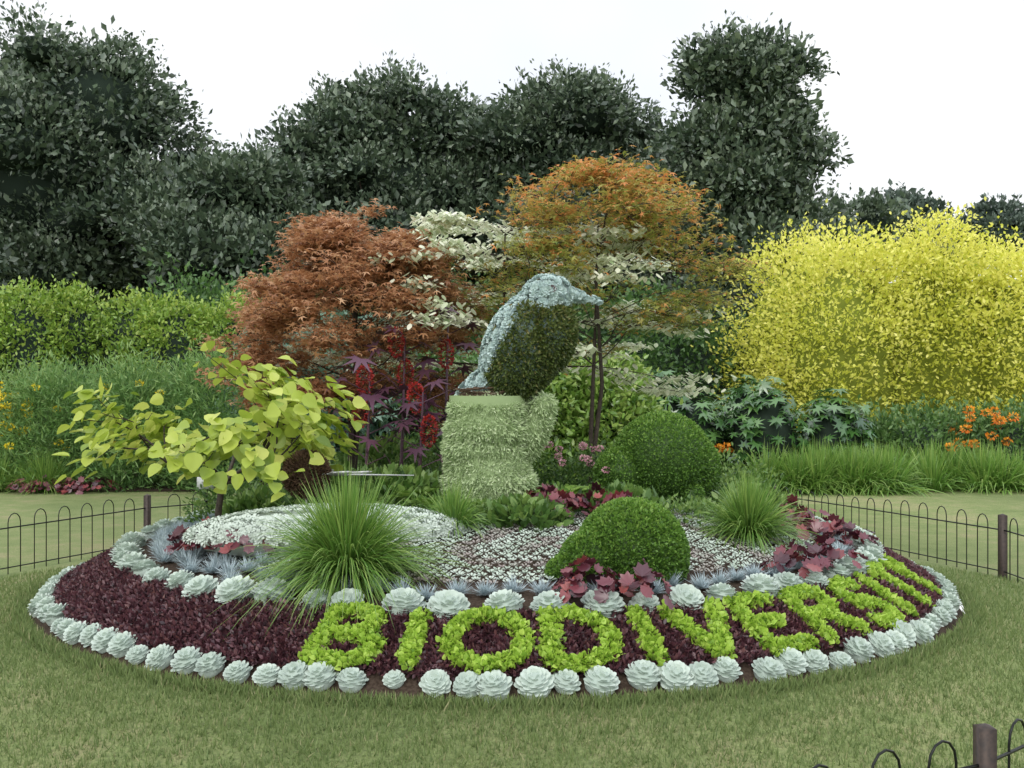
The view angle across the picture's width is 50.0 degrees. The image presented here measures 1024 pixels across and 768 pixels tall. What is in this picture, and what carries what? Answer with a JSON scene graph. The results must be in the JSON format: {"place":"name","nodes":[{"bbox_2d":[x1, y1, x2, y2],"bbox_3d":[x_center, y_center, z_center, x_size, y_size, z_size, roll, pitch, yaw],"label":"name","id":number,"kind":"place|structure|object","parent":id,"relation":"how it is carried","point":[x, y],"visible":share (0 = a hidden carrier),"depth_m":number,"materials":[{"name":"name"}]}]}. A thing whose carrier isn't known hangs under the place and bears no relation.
{"place":"outdoors","nodes":[
{"label":"outdoors","id":0,"kind":"place"},
{"bbox_2d":[205,491,207,517],"bbox_3d":[-2.734,1.125,9.819,0.021,0.370,0.024,0,0,-1],"label":"floodlight stake","id":1,"kind":"object","parent":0,"point":[206,503],"visible":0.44,"depth_m":9.81,"materials":[{"name":"metal"}]},
{"bbox_2d":[0,463,960,490],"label":"border soil","id":2,"kind":"structure","parent":0,"point":[165,488],"depth_m":19.75,"materials":[{"name":"brown soil"}]},
{"bbox_2d":[0,272,258,470],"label":"hedge plants","id":3,"kind":"object","parent":2,"relation":"on","point":[205,315],"visible":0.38,"depth_m":24.04,"materials":[{"name":"green plant"}]},
{"bbox_2d":[0,325,281,493],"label":"perennial plants","id":4,"kind":"object","parent":2,"relation":"on","point":[53,392],"visible":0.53,"depth_m":19.65,"materials":[{"name":"green plant"}]},
{"bbox_2d":[0,379,191,462],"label":"yellow flowers","id":5,"kind":"object","parent":4,"relation":"attached to","point":[1,406],"visible":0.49,"depth_m":19.63,"materials":[{"name":"plant"}]},
{"bbox_2d":[208,299,477,480],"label":"glaucous shrubs","id":6,"kind":"object","parent":2,"relation":"on","point":[383,420],"visible":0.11,"depth_m":20.12,"materials":[{"name":"plant"}]},
{"bbox_2d":[100,247,753,480],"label":"border shrubs","id":7,"kind":"object","parent":2,"relation":"on","point":[204,292],"visible":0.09,"depth_m":26.11,"materials":[{"name":"green plant"}]},
{"bbox_2d":[0,433,1023,498],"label":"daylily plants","id":8,"kind":"object","parent":2,"relation":"on","point":[819,471],"visible":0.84,"depth_m":19.16,"materials":[{"name":"green plant"}]},
{"bbox_2d":[715,405,1019,455],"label":"orange flowers","id":9,"kind":"object","parent":8,"relation":"attached to","point":[994,420],"visible":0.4,"depth_m":20.13,"materials":[{"name":"orange plant"}]},
{"bbox_2d":[0,303,1023,467],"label":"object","id":10,"kind":"object","parent":2,"relation":"on","point":[784,431],"visible":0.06,"depth_m":23.52,"materials":[{"name":"green plant"}]},
{"bbox_2d":[642,359,878,474],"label":"fatsia shrub leaves","id":11,"kind":"object","parent":2,"relation":"on","point":[727,422],"visible":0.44,"depth_m":20.21,"materials":[{"name":"green plant"}]},
{"bbox_2d":[690,197,1023,428],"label":"golden shrubs","id":12,"kind":"object","parent":2,"relation":"on","point":[973,263],"visible":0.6,"depth_m":24.58,"materials":[{"name":"yellow plant"}]},
{"bbox_2d":[742,247,1023,437],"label":"golden shrub","id":13,"kind":"object","parent":2,"relation":"on","point":[843,304],"visible":0.32,"depth_m":24.52,"materials":[{"name":"yellow plant"}]},
{"bbox_2d":[796,391,1023,459],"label":"plants","id":14,"kind":"object","parent":2,"relation":"on","point":[930,420],"visible":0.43,"depth_m":21.05,"materials":[{"name":"green plant"}]},
{"bbox_2d":[31,511,963,700],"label":"bed soil","id":15,"kind":"structure","parent":0,"point":[374,682],"depth_m":7.13,"materials":[{"name":"brown soil"}]},
{"bbox_2d":[197,477,215,488],"bbox_3d":[-2.734,0.880,9.819,0.140,0.110,0.100,0,0,-1],"label":"floodlight body","id":16,"kind":"object","parent":15,"relation":"on","point":[199,480],"visible":0.29,"depth_m":9.77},
{"bbox_2d":[52,341,369,516],"bbox_3d":[-2.305,0.459,8.763,2.157,1.620,2.451,0,0,40],"label":"catalpa tree","id":17,"kind":"object","parent":15,"relation":"on","point":[224,439],"depth_m":8.50,"materials":[{"name":"yellow plant"}]},
{"bbox_2d":[202,508,451,557],"bbox_3d":[-1.343,1.100,8.035,1.858,0.388,0.694,0,0,-6],"label":"silver mound","id":18,"kind":"object","parent":15,"relation":"on","point":[238,551],"visible":0.2,"depth_m":7.74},
{"bbox_2d":[189,198,496,469],"bbox_3d":[-1.625,-0.377,11.347,3.290,3.245,3.569,0,0,-1],"label":"japanese maple","id":19,"kind":"object","parent":15,"relation":"on","point":[332,231],"depth_m":10.86,"materials":[{"name":"red plant"}]},
{"bbox_2d":[305,469,413,502],"bbox_3d":[-1.297,0.915,8.642,1.006,0.560,1.260,0,0,-1],"label":"dragonfly wire","id":20,"kind":"object","parent":15,"relation":"on","point":[352,473],"visible":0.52,"depth_m":8.65,"materials":[{"name":"silver metal"}]},
{"bbox_2d":[281,448,332,499],"bbox_3d":[-1.601,0.698,8.531,0.415,0.411,0.414,0,0,-1],"label":"dragonfly seed ball","id":21,"kind":"object","parent":20,"relation":"attached to","point":[295,478],"visible":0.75,"depth_m":8.42,"materials":[{"name":"brown plant"}]},
{"bbox_2d":[327,303,486,474],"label":"red-leaved plants","id":22,"kind":"object","parent":15,"relation":"on","point":[384,392],"depth_m":10.29,"materials":[{"name":"plant"}]},
{"bbox_2d":[352,309,454,447],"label":"red flower spikes","id":23,"kind":"object","parent":22,"relation":"attached to","point":[430,444],"visible":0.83,"depth_m":10.22,"materials":[{"name":"red plant"}]},
{"bbox_2d":[446,395,528,503],"bbox_3d":[-0.211,0.600,9.548,0.800,1.000,0.800,0,0,-1],"label":"stump","id":24,"kind":"object","parent":15,"relation":"on","point":[487,401],"visible":0.4,"depth_m":9.23,"materials":[{"name":"green plant"}]},
{"bbox_2d":[458,393,501,395],"bbox_3d":[-0.213,0.203,9.548,0.536,0.258,0.533,0,0,-1],"label":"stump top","id":25,"kind":"object","parent":24,"relation":"attached to","point":[472,394],"visible":0.17,"depth_m":9.34,"materials":[{"name":"brown wood"}]},
{"bbox_2d":[453,387,507,395],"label":"nest twigs","id":26,"kind":"object","parent":25,"relation":"on","point":[467,390],"visible":0.56,"depth_m":9.33,"materials":[{"name":"brown wood"}]},
{"bbox_2d":[438,390,560,502],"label":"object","id":27,"kind":"object","parent":24,"relation":"attached to","point":[449,434],"visible":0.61,"depth_m":9.29,"materials":[{"name":"green plant"}]},
{"bbox_2d":[463,280,600,393],"bbox_3d":[0.162,-0.385,9.553,1.231,1.081,0.570,0,0,-1],"label":"bird","id":28,"kind":"object","parent":27,"relation":"on","point":[563,285],"visible":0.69,"depth_m":9.35},
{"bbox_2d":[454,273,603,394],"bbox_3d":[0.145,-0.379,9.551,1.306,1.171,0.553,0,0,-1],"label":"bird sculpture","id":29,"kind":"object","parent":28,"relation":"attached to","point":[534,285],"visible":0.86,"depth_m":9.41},
{"bbox_2d":[484,299,579,402],"bbox_3d":[0.161,-0.264,9.555,0.869,0.944,0.702,0,0,-1],"label":"topiary bird body","id":30,"kind":"object","parent":28,"relation":"attached to","point":[555,368],"visible":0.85,"depth_m":9.31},
{"bbox_2d":[176,427,804,532],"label":"low green plants","id":31,"kind":"object","parent":15,"relation":"on","point":[525,509],"visible":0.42,"depth_m":9.46,"materials":[{"name":"green plant"}]},
{"bbox_2d":[389,484,591,512],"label":"fern plants","id":32,"kind":"object","parent":15,"relation":"on","point":[406,494],"visible":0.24,"depth_m":9.27,"materials":[{"name":"plant"}]},
{"bbox_2d":[28,510,961,702],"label":"succulent rosettes","id":33,"kind":"object","parent":15,"relation":"on","point":[536,681],"visible":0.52,"depth_m":6.46,"materials":[{"name":"grey plant"}]},
{"bbox_2d":[50,546,943,683],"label":"purple carpet plants","id":34,"kind":"object","parent":15,"relation":"on","point":[99,589],"visible":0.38,"depth_m":6.54,"materials":[{"name":"purple plant"}]},
{"bbox_2d":[182,500,815,583],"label":"silver groundcover plants","id":35,"kind":"object","parent":15,"relation":"on","point":[241,518],"visible":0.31,"depth_m":7.75,"materials":[{"name":"white plant"}]},
{"bbox_2d":[145,512,856,600],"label":"blue fescue plants","id":36,"kind":"object","parent":15,"relation":"on","point":[188,559],"visible":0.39,"depth_m":7.35,"materials":[{"name":"plant"}]},
{"bbox_2d":[276,207,736,398],"bbox_3d":[-0.113,-0.286,12.243,4.928,3.128,4.450,0,0,-1],"label":"variegated dogwood tree","id":37,"kind":"object","parent":15,"relation":"on","point":[442,222],"depth_m":11.65,"materials":[{"name":"white plant"}]},
{"bbox_2d":[209,454,821,633],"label":"sedge clump plants","id":38,"kind":"object","parent":15,"relation":"on","point":[346,539],"visible":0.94,"depth_m":7.01,"materials":[{"name":"green plant"}]},
{"bbox_2d":[164,481,879,609],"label":"heuchera plants","id":39,"kind":"object","parent":15,"relation":"on","point":[577,586],"visible":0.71,"depth_m":7.57,"materials":[{"name":"purple plant"}]},
{"bbox_2d":[543,441,609,473],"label":"pink flowers","id":40,"kind":"object","parent":15,"relation":"on","point":[585,445],"visible":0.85,"depth_m":10.00,"materials":[{"name":"pink plant"}]},
{"bbox_2d":[544,496,691,588],"bbox_3d":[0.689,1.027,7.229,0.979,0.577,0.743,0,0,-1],"label":"animal topiary plants","id":41,"kind":"object","parent":15,"relation":"on","point":[594,519],"visible":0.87,"depth_m":6.99,"materials":[{"name":"green plant"}]},
{"bbox_2d":[297,552,941,674],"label":"lettering plants","id":42,"kind":"object","parent":15,"relation":"on","point":[718,641],"visible":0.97,"depth_m":6.32,"materials":[{"name":"green plant"}]},
{"bbox_2d":[589,410,721,513],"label":"topiary animal plants","id":43,"kind":"object","parent":15,"relation":"on","point":[626,433],"visible":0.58,"depth_m":9.67,"materials":[{"name":"green plant"}]},
{"bbox_2d":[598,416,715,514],"bbox_3d":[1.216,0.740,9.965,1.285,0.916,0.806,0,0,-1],"label":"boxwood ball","id":44,"kind":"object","parent":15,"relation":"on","point":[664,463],"visible":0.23,"depth_m":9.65,"materials":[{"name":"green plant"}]},
{"bbox_2d":[0,490,1023,767],"bbox_3d":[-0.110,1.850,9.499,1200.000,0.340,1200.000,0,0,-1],"label":"lawn ground","id":45,"kind":"structure","parent":0,"point":[982,542],"depth_m":5.86,"materials":[{"name":"green plant"}]},
{"bbox_2d":[5,474,122,494],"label":"red-leaved border plants","id":46,"kind":"object","parent":45,"relation":"on","point":[79,487],"visible":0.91,"depth_m":19.04,"materials":[{"name":"red plant"}]},
{"bbox_2d":[0,0,954,348],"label":"background trees","id":47,"kind":"object","parent":45,"relation":"on","point":[162,206],"depth_m":34.27,"materials":[{"name":"green plant"}]},
{"bbox_2d":[0,479,1023,767],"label":"hoop fence","id":48,"kind":"object","parent":45,"relation":"on","point":[814,501],"visible":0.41,"depth_m":11.12,"materials":[{"name":"black metal"}]},
{"bbox_2d":[144,484,1007,767],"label":"fence posts","id":49,"kind":"object","parent":45,"relation":"on","point":[984,745],"visible":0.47,"depth_m":4.17,"materials":[{"name":"brown wood"}]},
{"bbox_2d":[533,343,682,486],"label":"aucuba shrubs","id":50,"kind":"object","parent":45,"relation":"on","point":[572,391],"visible":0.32,"depth_m":17.58,"materials":[{"name":"green plant"}]},
{"bbox_2d":[867,178,1023,271],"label":"trees","id":51,"kind":"object","parent":45,"relation":"on","point":[1011,214],"depth_m":77.88,"materials":[{"name":"green plant"}]},
{"bbox_2d":[914,224,1016,258],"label":"trees","id":52,"kind":"object","parent":45,"relation":"on","point":[1001,230],"visible":0.02,"depth_m":78.51,"materials":[{"name":"green plant"}]},
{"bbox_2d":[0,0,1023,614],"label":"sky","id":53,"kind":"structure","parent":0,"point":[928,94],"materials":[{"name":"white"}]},
{"bbox_2d":[522,393,552,455],"bbox_3d":[0.164,0.370,9.533,0.392,0.609,0.269,0,0,-1],"label":"stump limb","id":54,"kind":"object","parent":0,"point":[539,414],"visible":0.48,"depth_m":9.43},
{"bbox_2d":[418,145,777,485],"bbox_3d":[0.843,-0.669,11.890,3.704,3.791,3.285,0,0,-1],"label":"tree","id":55,"kind":"object","parent":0,"point":[595,170],"depth_m":11.21,"materials":[{"name":"orange plant"}]}
]}

